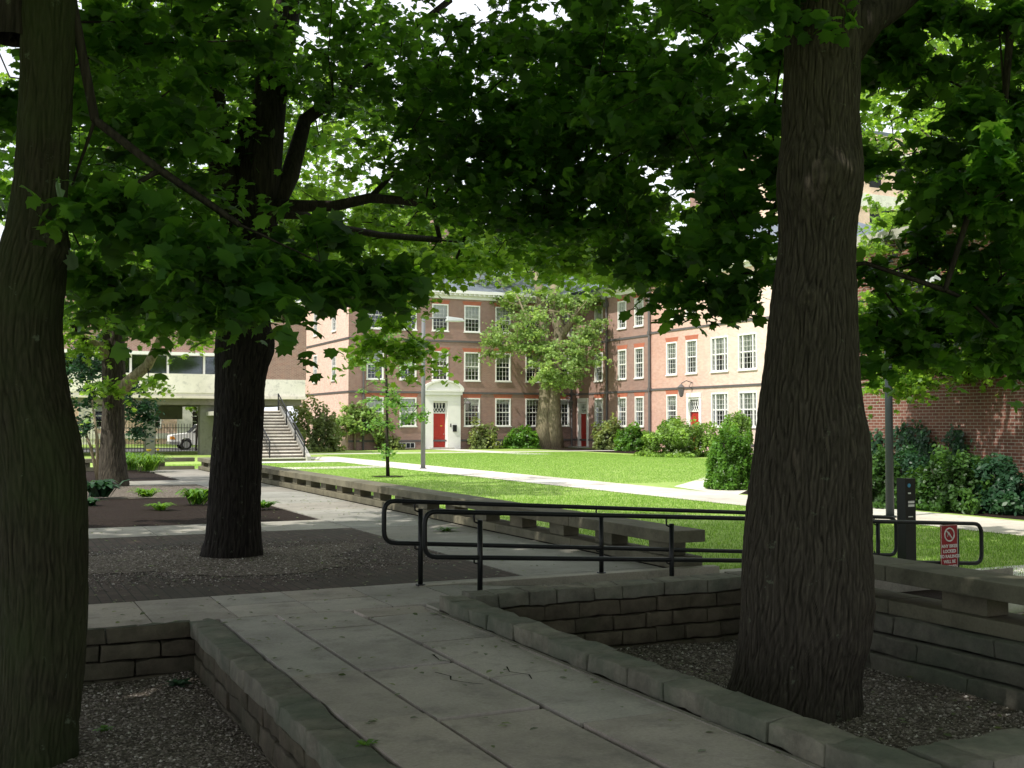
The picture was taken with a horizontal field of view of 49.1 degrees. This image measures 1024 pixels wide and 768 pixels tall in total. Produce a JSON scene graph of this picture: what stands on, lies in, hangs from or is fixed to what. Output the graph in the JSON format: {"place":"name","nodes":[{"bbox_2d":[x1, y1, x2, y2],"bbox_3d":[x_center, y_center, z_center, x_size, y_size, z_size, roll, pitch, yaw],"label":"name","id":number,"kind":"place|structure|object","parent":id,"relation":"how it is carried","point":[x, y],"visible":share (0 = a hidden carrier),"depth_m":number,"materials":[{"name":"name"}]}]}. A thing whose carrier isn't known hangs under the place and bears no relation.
{"place":"outdoors","nodes":[
{"label":"outdoors","id":0,"kind":"place"},
{"bbox_2d":[70,249,197,444],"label":"street building","id":1,"kind":"structure","parent":0,"point":[186,419],"depth_m":103.88,"materials":[{"name":"concrete"}]},
{"bbox_2d":[95,406,101,428],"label":"window","id":2,"kind":"structure","parent":1,"relation":"in","point":[99,412],"depth_m":101.85,"materials":[{"name":"grey glass"}]},
{"bbox_2d":[84,447,197,451],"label":"street","id":3,"kind":"structure","parent":0,"point":[160,450],"depth_m":79.22,"materials":[{"name":"grey asphalt"}]},
{"bbox_2d":[80,424,195,452],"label":"iron fence","id":4,"kind":"object","parent":3,"relation":"on","point":[140,448],"visible":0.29,"depth_m":76.17,"materials":[{"name":"metal"}]},
{"bbox_2d":[166,424,197,449],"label":"pickup truck","id":5,"kind":"object","parent":3,"relation":"on","point":[189,433],"visible":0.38,"depth_m":80.81,"materials":[{"name":"white paint"}]},
{"bbox_2d":[185,407,197,450],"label":"street tree","id":6,"kind":"object","parent":3,"relation":"on","point":[190,408],"visible":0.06,"depth_m":78.96,"materials":[{"name":"green plant"}]},
{"bbox_2d":[63,296,306,454],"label":"building","id":7,"kind":"structure","parent":0,"point":[191,378],"depth_m":68.42,"materials":[{"name":"concrete"}]},
{"bbox_2d":[88,528,519,604],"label":"brick paving","id":8,"kind":"structure","parent":0,"point":[459,570],"depth_m":12.23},
{"bbox_2d":[87,484,369,575],"bbox_3d":[-12.260,2.271,17.862,17.300,0.002,19.038,1,-2,-25],"label":"gravel patch","id":9,"kind":"object","parent":8,"relation":"on","point":[170,491],"visible":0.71,"depth_m":13.52,"materials":[{"name":"grey gravel"}]},
{"bbox_2d":[0,0,393,486],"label":"maple tree","id":10,"kind":"object","parent":9,"relation":"on","point":[116,385],"visible":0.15,"depth_m":28.70,"materials":[{"name":"green plant"}]},
{"bbox_2d":[88,538,451,591],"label":"gravel stones","id":11,"kind":"object","parent":8,"relation":"on","point":[230,559],"visible":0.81,"depth_m":13.19,"materials":[{"name":"grey gravel"}]},
{"bbox_2d":[0,0,782,558],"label":"maple tree","id":12,"kind":"object","parent":11,"relation":"on","point":[528,148],"visible":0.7,"depth_m":12.91,"materials":[{"name":"green plant"}]},
{"bbox_2d":[88,469,660,583],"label":"walkway","id":13,"kind":"structure","parent":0,"point":[370,521],"depth_m":17.36,"materials":[{"name":"concrete"}]},
{"bbox_2d":[87,470,667,766],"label":"terrace ground","id":14,"kind":"structure","parent":0,"point":[430,518],"depth_m":18.19,"materials":[{"name":"grey concrete"}]},
{"bbox_2d":[85,457,194,470],"bbox_3d":[-19.515,2.702,36.211,17.994,0.420,0.500,1,-2,-25],"label":"concrete bench","id":15,"kind":"object","parent":14,"relation":"on","point":[161,466],"visible":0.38,"depth_m":39.53,"materials":[{"name":"grey concrete"}]},
{"bbox_2d":[197,457,704,567],"bbox_3d":[-4.501,2.362,26.453,0.500,0.420,30.244,1,-2,-25],"label":"concrete bench","id":16,"kind":"object","parent":14,"relation":"on","point":[565,531],"visible":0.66,"depth_m":16.70,"materials":[{"name":"grey concrete"}]},
{"bbox_2d":[426,568,1012,610],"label":"ramp","id":17,"kind":"structure","parent":14,"relation":"on","point":[453,590],"depth_m":11.59,"materials":[{"name":"concrete"}]},
{"bbox_2d":[419,565,741,586],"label":"ramp kerb","id":18,"kind":"structure","parent":17,"relation":"on","point":[622,575],"depth_m":12.17,"materials":[{"name":"concrete"}]},
{"bbox_2d":[382,499,897,585],"bbox_3d":[1.777,1.806,12.635,6.816,1.210,0.100,1,-2,-25],"label":"metal railing","id":19,"kind":"object","parent":17,"relation":"on","point":[601,547],"visible":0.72,"depth_m":12.05,"materials":[{"name":"black metal"}]},
{"bbox_2d":[422,509,983,590],"bbox_3d":[2.402,1.798,11.858,7.156,1.171,0.100,1,-2,-25],"label":"metal railing","id":20,"kind":"object","parent":17,"relation":"on","point":[480,557],"visible":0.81,"depth_m":11.12,"materials":[{"name":"black metal"}]},
{"bbox_2d":[940,524,958,566],"bbox_3d":[5.115,1.907,13.098,0.309,0.520,0.020,1,-2,-25],"label":"parking sign","id":21,"kind":"object","parent":20,"relation":"attached to","point":[949,554],"visible":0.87,"depth_m":13.10,"materials":[{"name":"red metal"}]},
{"bbox_2d":[88,583,811,767],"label":"terrace paving","id":22,"kind":"structure","parent":0,"point":[635,732],"depth_m":6.94,"materials":[{"name":"concrete"}]},
{"bbox_2d":[0,0,1011,423],"label":"sky","id":23,"kind":"structure","parent":0,"point":[456,7],"materials":[{"name":"white"}]},
{"bbox_2d":[52,638,1023,767],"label":"gravel bed","id":24,"kind":"object","parent":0,"point":[219,759],"visible":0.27,"depth_m":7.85,"materials":[{"name":"grey gravel"}]},
{"bbox_2d":[57,671,270,767],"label":"gravel stones","id":25,"kind":"object","parent":24,"relation":"on","point":[177,714],"visible":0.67,"depth_m":7.58,"materials":[{"name":"grey gravel"}]},
{"bbox_2d":[163,678,191,686],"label":"weed","id":26,"kind":"object","parent":24,"relation":"on","point":[176,682],"visible":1,"depth_m":8.74,"materials":[{"name":"green plant"}]},
{"bbox_2d":[0,0,435,767],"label":"maple tree","id":27,"kind":"object","parent":24,"relation":"on","point":[70,52],"visible":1,"depth_m":6.82,"materials":[{"name":"green plant"}]},
{"bbox_2d":[83,620,394,767],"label":"stone planter wall","id":28,"kind":"structure","parent":24,"relation":"on","point":[277,715],"depth_m":7.77,"materials":[{"name":"grey stone"}]},
{"bbox_2d":[91,495,1001,767],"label":"fallen leaves","id":29,"kind":"object","parent":24,"relation":"on","point":[493,746],"visible":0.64,"depth_m":9.20,"materials":[{"name":"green plant"}]},
{"bbox_2d":[425,571,1023,767],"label":"stone planter wall","id":30,"kind":"structure","parent":24,"relation":"on","point":[588,628],"depth_m":7.99,"materials":[{"name":"stone"}]},
{"bbox_2d":[498,0,1023,723],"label":"maple tree","id":31,"kind":"object","parent":24,"relation":"on","point":[806,612],"visible":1,"depth_m":8.75,"materials":[{"name":"green plant"}]},
{"bbox_2d":[865,611,1023,711],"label":"retaining wall","id":32,"kind":"structure","parent":24,"relation":"on","point":[986,666],"depth_m":8.91,"materials":[{"name":"stone"}]},
{"bbox_2d":[873,554,1023,641],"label":"concrete bench","id":33,"kind":"object","parent":32,"relation":"on","point":[975,600],"visible":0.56,"depth_m":9.08,"materials":[{"name":"grey concrete"}]},
{"bbox_2d":[82,424,1023,614],"bbox_3d":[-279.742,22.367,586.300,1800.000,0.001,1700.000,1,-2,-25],"label":"lawn","id":34,"kind":"structure","parent":0,"point":[195,455],"depth_m":36.12,"materials":[{"name":"green plant"}]},
{"bbox_2d":[197,393,310,460],"bbox_3d":[-15.306,2.384,64.535,3.154,3.628,16.360,1,-2,-25],"label":"outdoor staircase","id":35,"kind":"structure","parent":34,"relation":"on","point":[282,441],"depth_m":59.53,"materials":[{"name":"concrete"}]},
{"bbox_2d":[289,385,345,451],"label":"shrub","id":36,"kind":"object","parent":34,"relation":"on","point":[324,428],"visible":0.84,"depth_m":75.38,"materials":[{"name":"green plant"}]},
{"bbox_2d":[271,185,369,410],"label":"background tree","id":37,"kind":"object","parent":34,"relation":"on","point":[344,210],"depth_m":98.85,"materials":[{"name":"green plant"}]},
{"bbox_2d":[347,194,484,291],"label":"background tree","id":38,"kind":"object","parent":34,"relation":"on","point":[409,216],"visible":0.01,"depth_m":107.73,"materials":[{"name":"green plant"}]},
{"bbox_2d":[453,262,620,448],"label":"courtyard tree","id":39,"kind":"object","parent":34,"relation":"on","point":[551,364],"visible":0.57,"depth_m":83.32,"materials":[{"name":"green plant"}]},
{"bbox_2d":[296,191,883,453],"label":"brick hall","id":40,"kind":"structure","parent":34,"relation":"on","point":[688,371],"depth_m":83.39,"materials":[{"name":"red brick"}]},
{"bbox_2d":[366,397,383,426],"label":"window","id":41,"kind":"structure","parent":40,"relation":"in","point":[371,404],"depth_m":82.12,"materials":[{"name":"grey glass"}]},
{"bbox_2d":[366,351,384,379],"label":"window","id":42,"kind":"structure","parent":40,"relation":"in","point":[370,375],"depth_m":82.13,"materials":[{"name":"white paint"}]},
{"bbox_2d":[368,310,383,329],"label":"window","id":43,"kind":"structure","parent":40,"relation":"in","point":[377,313],"depth_m":82.30,"materials":[{"name":"grey glass"}]},
{"bbox_2d":[399,397,416,426],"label":"window","id":44,"kind":"structure","parent":40,"relation":"in","point":[410,399],"depth_m":83.19,"materials":[{"name":"white paint"}]},
{"bbox_2d":[433,413,444,446],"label":"door","id":45,"kind":"structure","parent":40,"relation":"in","point":[438,418],"depth_m":84.13,"materials":[{"name":"red paint"}]},
{"bbox_2d":[431,351,447,380],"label":"window","id":46,"kind":"structure","parent":40,"relation":"in","point":[444,377],"depth_m":84.42,"materials":[{"name":"white paint"}]},
{"bbox_2d":[432,303,448,331],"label":"window","id":47,"kind":"structure","parent":40,"relation":"in","point":[443,308],"depth_m":84.52,"materials":[{"name":"white glass"}]},
{"bbox_2d":[464,398,479,426],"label":"window","id":48,"kind":"structure","parent":40,"relation":"in","point":[475,402],"depth_m":85.37,"materials":[{"name":"white paint"}]},
{"bbox_2d":[464,352,480,381],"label":"window","id":49,"kind":"structure","parent":40,"relation":"in","point":[471,366],"depth_m":85.47,"materials":[{"name":"white paint"}]},
{"bbox_2d":[464,305,480,332],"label":"window","id":50,"kind":"structure","parent":40,"relation":"in","point":[471,313],"depth_m":85.60,"materials":[{"name":"white glass"}]},
{"bbox_2d":[495,307,510,333],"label":"window","id":51,"kind":"structure","parent":40,"relation":"in","point":[503,312],"depth_m":86.71,"materials":[{"name":"white paint"}]},
{"bbox_2d":[495,398,511,426],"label":"window","id":52,"kind":"structure","parent":40,"relation":"in","point":[502,405],"depth_m":86.48,"materials":[{"name":"white paint"}]},
{"bbox_2d":[495,353,511,381],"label":"window","id":53,"kind":"structure","parent":40,"relation":"in","point":[503,370],"depth_m":86.65,"materials":[{"name":"white paint"}]},
{"bbox_2d":[525,399,537,426],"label":"window","id":54,"kind":"structure","parent":40,"relation":"in","point":[531,405],"depth_m":87.54,"materials":[{"name":"white paint"}]},
{"bbox_2d":[525,355,540,382],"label":"window","id":55,"kind":"structure","parent":40,"relation":"in","point":[530,372],"depth_m":87.63,"materials":[{"name":"white paint"}]},
{"bbox_2d":[561,399,569,426],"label":"window","id":56,"kind":"structure","parent":40,"relation":"in","point":[564,408],"depth_m":88.81,"materials":[{"name":"white paint"}]},
{"bbox_2d":[581,414,585,445],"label":"door","id":57,"kind":"structure","parent":40,"relation":"in","point":[583,416],"depth_m":88.09,"materials":[{"name":"red paint"}]},
{"bbox_2d":[594,398,602,426],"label":"window","id":58,"kind":"structure","parent":40,"relation":"in","point":[598,401],"depth_m":86.04,"materials":[{"name":"grey glass"}]},
{"bbox_2d":[594,352,602,381],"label":"window","id":59,"kind":"structure","parent":40,"relation":"in","point":[598,374],"depth_m":86.12,"materials":[{"name":"white paint"}]},
{"bbox_2d":[617,349,626,379],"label":"window","id":60,"kind":"structure","parent":40,"relation":"in","point":[622,354],"depth_m":82.22,"materials":[{"name":"white paint"}]},
{"bbox_2d":[617,301,626,329],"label":"window","id":61,"kind":"structure","parent":40,"relation":"in","point":[621,325],"depth_m":82.50,"materials":[{"name":"white glass"}]},
{"bbox_2d":[618,397,626,426],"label":"window","id":62,"kind":"structure","parent":40,"relation":"in","point":[622,401],"depth_m":82.08,"materials":[{"name":"white paint"}]},
{"bbox_2d":[633,298,643,327],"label":"window","id":63,"kind":"structure","parent":40,"relation":"in","point":[638,322],"depth_m":80.39,"materials":[{"name":"white glass"}]},
{"bbox_2d":[634,347,643,378],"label":"window","id":64,"kind":"structure","parent":40,"relation":"in","point":[638,352],"depth_m":80.27,"materials":[{"name":"white paint"}]},
{"bbox_2d":[635,396,643,426],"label":"window","id":65,"kind":"structure","parent":40,"relation":"in","point":[639,400],"depth_m":79.96,"materials":[{"name":"white paint"}]},
{"bbox_2d":[665,341,676,375],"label":"window","id":66,"kind":"structure","parent":40,"relation":"in","point":[671,347],"depth_m":74.93,"materials":[{"name":"white paint"}]},
{"bbox_2d":[666,394,676,423],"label":"window","id":67,"kind":"structure","parent":40,"relation":"in","point":[671,400],"depth_m":74.86,"materials":[{"name":"white paint"}]},
{"bbox_2d":[685,339,696,374],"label":"window","id":68,"kind":"structure","parent":40,"relation":"in","point":[691,345],"depth_m":72.84,"materials":[{"name":"white paint"}]},
{"bbox_2d":[710,335,728,372],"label":"window","id":69,"kind":"structure","parent":40,"relation":"in","point":[719,345],"depth_m":70.02,"materials":[{"name":"white paint"}]},
{"bbox_2d":[711,392,728,427],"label":"window","id":70,"kind":"structure","parent":40,"relation":"in","point":[719,401],"depth_m":69.93,"materials":[{"name":"white paint"}]},
{"bbox_2d":[737,332,756,370],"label":"window","id":71,"kind":"structure","parent":40,"relation":"in","point":[747,342],"depth_m":67.48,"materials":[{"name":"white paint"}]},
{"bbox_2d":[738,391,756,427],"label":"window","id":72,"kind":"structure","parent":40,"relation":"in","point":[747,400],"depth_m":67.29,"materials":[{"name":"white paint"}]},
{"bbox_2d":[629,416,719,457],"bbox_3d":[10.095,3.070,65.341,5.804,2.477,5.766,1,-2,-25],"label":"shrub","id":73,"kind":"object","parent":34,"relation":"on","point":[698,438],"visible":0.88,"depth_m":64.05,"materials":[{"name":"green plant"}]},
{"bbox_2d":[703,412,753,490],"bbox_3d":[6.396,1.964,32.937,1.579,2.325,1.544,-1,-2,15],"label":"shrub","id":74,"kind":"object","parent":34,"relation":"on","point":[730,457],"visible":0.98,"depth_m":32.53,"materials":[{"name":"green plant"}]},
{"bbox_2d":[719,410,753,444],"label":"shrub","id":75,"kind":"object","parent":34,"relation":"on","point":[743,424],"visible":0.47,"depth_m":56.09,"materials":[{"name":"green plant"}]},
{"bbox_2d":[865,204,909,228],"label":"background tree","id":76,"kind":"object","parent":34,"relation":"on","point":[879,212],"depth_m":77.55,"materials":[{"name":"green plant"}]},
{"bbox_2d":[871,440,918,508],"bbox_3d":[8.340,2.066,26.093,1.278,1.664,2.466,1,-2,-25],"label":"shrub","id":77,"kind":"object","parent":34,"relation":"on","point":[878,483],"visible":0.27,"depth_m":25.55,"materials":[{"name":"green plant"}]},
{"bbox_2d":[897,478,915,560],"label":"information pillar","id":78,"kind":"structure","parent":34,"relation":"on","point":[906,499],"depth_m":14.53,"materials":[{"name":"black metal"}]},
{"bbox_2d":[884,275,940,517],"bbox_3d":[8.575,0.232,23.289,1.913,5.058,0.252,0,-2,-13],"label":"lamp post","id":79,"kind":"object","parent":34,"relation":"on","point":[889,467],"visible":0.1,"depth_m":23.00,"materials":[{"name":"metal"}]},
{"bbox_2d":[856,222,1023,484],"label":"brick wing","id":80,"kind":"structure","parent":34,"relation":"on","point":[988,421],"depth_m":30.38,"materials":[{"name":"red brick"}]},
{"bbox_2d":[870,428,897,455],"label":"ivy vine","id":81,"kind":"object","parent":80,"relation":"attached to","point":[877,441],"visible":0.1,"depth_m":33.25,"materials":[{"name":"green plant"}]},
{"bbox_2d":[893,419,933,462],"bbox_3d":[11.425,2.272,31.997,0.239,2.580,2.034,1,-2,-25],"label":"ivy vine","id":82,"kind":"object","parent":80,"relation":"attached to","point":[904,438],"visible":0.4,"depth_m":32.19,"materials":[{"name":"green plant"}]},
{"bbox_2d":[905,422,939,467],"bbox_3d":[11.650,2.312,31.520,0.257,2.499,1.463,1,-2,-25],"label":"ivy vine","id":83,"kind":"object","parent":80,"relation":"attached to","point":[924,438],"visible":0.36,"depth_m":31.55,"materials":[{"name":"green plant"}]},
{"bbox_2d":[941,423,972,456],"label":"ivy vine","id":84,"kind":"object","parent":80,"relation":"attached to","point":[957,443],"visible":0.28,"depth_m":30.52,"materials":[{"name":"green plant"}]},
{"bbox_2d":[86,448,1023,527],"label":"mulch bed","id":85,"kind":"object","parent":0,"point":[106,513],"visible":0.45,"depth_m":20.59,"materials":[{"name":"brown soil"}]},
{"bbox_2d":[87,479,131,496],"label":"hosta","id":86,"kind":"object","parent":85,"relation":"on","point":[102,488],"visible":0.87,"depth_m":24.21,"materials":[{"name":"green plant"}]},
{"bbox_2d":[65,327,164,479],"bbox_3d":[-11.432,0.493,31.870,3.602,4.582,1.722,-1,-2,14],"label":"tree","id":87,"kind":"object","parent":85,"relation":"on","point":[142,408],"visible":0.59,"depth_m":31.71,"materials":[{"name":"green plant"}]},
{"bbox_2d":[125,451,148,469],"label":"daylily","id":88,"kind":"object","parent":85,"relation":"on","point":[132,466],"visible":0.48,"depth_m":38.30,"materials":[{"name":"green plant"}]},
{"bbox_2d":[125,488,165,496],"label":"fern","id":89,"kind":"object","parent":85,"relation":"on","point":[146,493],"visible":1,"depth_m":24.29,"materials":[{"name":"green plant"}]},
{"bbox_2d":[126,449,174,470],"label":"daylily","id":90,"kind":"object","parent":85,"relation":"on","point":[151,462],"visible":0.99,"depth_m":37.41,"materials":[{"name":"green plant"}]},
{"bbox_2d":[144,502,179,509],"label":"fern","id":91,"kind":"object","parent":85,"relation":"on","point":[159,506],"visible":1,"depth_m":20.67,"materials":[{"name":"green plant"}]},
{"bbox_2d":[174,488,207,504],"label":"fern","id":92,"kind":"object","parent":85,"relation":"on","point":[197,496],"visible":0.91,"depth_m":22.17,"materials":[{"name":"green plant"}]},
{"bbox_2d":[334,400,394,449],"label":"young tree","id":93,"kind":"object","parent":85,"relation":"on","point":[349,420],"visible":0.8,"depth_m":80.67,"materials":[{"name":"green plant"}]},
{"bbox_2d":[344,329,430,475],"bbox_3d":[-4.552,0.601,40.293,2.934,5.516,2.151,-1,-2,34],"label":"sapling","id":94,"kind":"object","parent":85,"relation":"on","point":[392,403],"visible":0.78,"depth_m":40.29,"materials":[{"name":"green plant"}]},
{"bbox_2d":[376,434,405,449],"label":"shrub","id":95,"kind":"object","parent":85,"relation":"on","point":[395,442],"visible":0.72,"depth_m":81.23,"materials":[{"name":"green plant"}]},
{"bbox_2d":[467,413,501,448],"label":"shrub","id":96,"kind":"object","parent":85,"relation":"on","point":[483,441],"visible":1,"depth_m":84.17,"materials":[{"name":"green plant"}]},
{"bbox_2d":[500,424,540,448],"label":"shrub","id":97,"kind":"object","parent":85,"relation":"on","point":[517,438],"visible":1,"depth_m":84.89,"materials":[{"name":"green plant"}]},
{"bbox_2d":[591,412,624,449],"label":"shrub","id":98,"kind":"object","parent":85,"relation":"on","point":[601,442],"visible":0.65,"depth_m":80.65,"materials":[{"name":"green plant"}]},
{"bbox_2d":[612,420,645,450],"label":"shrub","id":99,"kind":"object","parent":85,"relation":"on","point":[627,439],"visible":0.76,"depth_m":77.76,"materials":[{"name":"green plant"}]},
{"bbox_2d":[775,0,1023,418],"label":"tree","id":100,"kind":"object","parent":85,"relation":"on","point":[909,385],"visible":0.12,"depth_m":28.34,"materials":[{"name":"green plant"}]},
{"bbox_2d":[875,443,928,498],"bbox_3d":[9.458,2.181,27.085,1.592,1.516,2.437,1,-2,-25],"label":"shrub","id":101,"kind":"object","parent":85,"relation":"on","point":[906,463],"visible":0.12,"depth_m":26.85,"materials":[{"name":"green plant"}]},
{"bbox_2d":[904,441,993,514],"bbox_3d":[9.759,2.069,25.010,1.494,1.584,2.404,1,-2,-25],"label":"shrub","id":102,"kind":"object","parent":85,"relation":"on","point":[941,480],"visible":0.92,"depth_m":24.58,"materials":[{"name":"green plant"}]},
{"bbox_2d":[928,445,1011,513],"bbox_3d":[10.260,2.119,25.067,0.946,1.491,2.324,1,-2,-25],"label":"shrub","id":103,"kind":"object","parent":85,"relation":"on","point":[980,464],"visible":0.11,"depth_m":24.54,"materials":[{"name":"green plant"}]},
{"bbox_2d":[958,453,1023,515],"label":"shrub","id":104,"kind":"object","parent":85,"relation":"on","point":[1007,486],"visible":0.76,"depth_m":23.94,"materials":[{"name":"green plant"}]},
{"bbox_2d":[262,449,1023,613],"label":"path","id":105,"kind":"structure","parent":0,"point":[1011,527],"depth_m":33.23,"materials":[{"name":"concrete"}]},
{"bbox_2d":[420,316,463,468],"bbox_3d":[-2.975,0.360,47.797,1.935,6.508,0.293,0,-2,-13],"label":"lamp post","id":106,"kind":"object","parent":105,"relation":"on","point":[451,319],"visible":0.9,"depth_m":47.54,"materials":[{"name":"grey metal"}]},
{"bbox_2d":[901,589,1023,613],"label":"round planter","id":107,"kind":"object","parent":105,"relation":"on","point":[1013,608],"visible":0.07,"depth_m":12.15,"materials":[{"name":"concrete"}]},
{"bbox_2d":[713,129,919,227],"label":"tall pale building","id":108,"kind":"structure","parent":0,"point":[887,199],"depth_m":125.78,"materials":[{"name":"concrete"}]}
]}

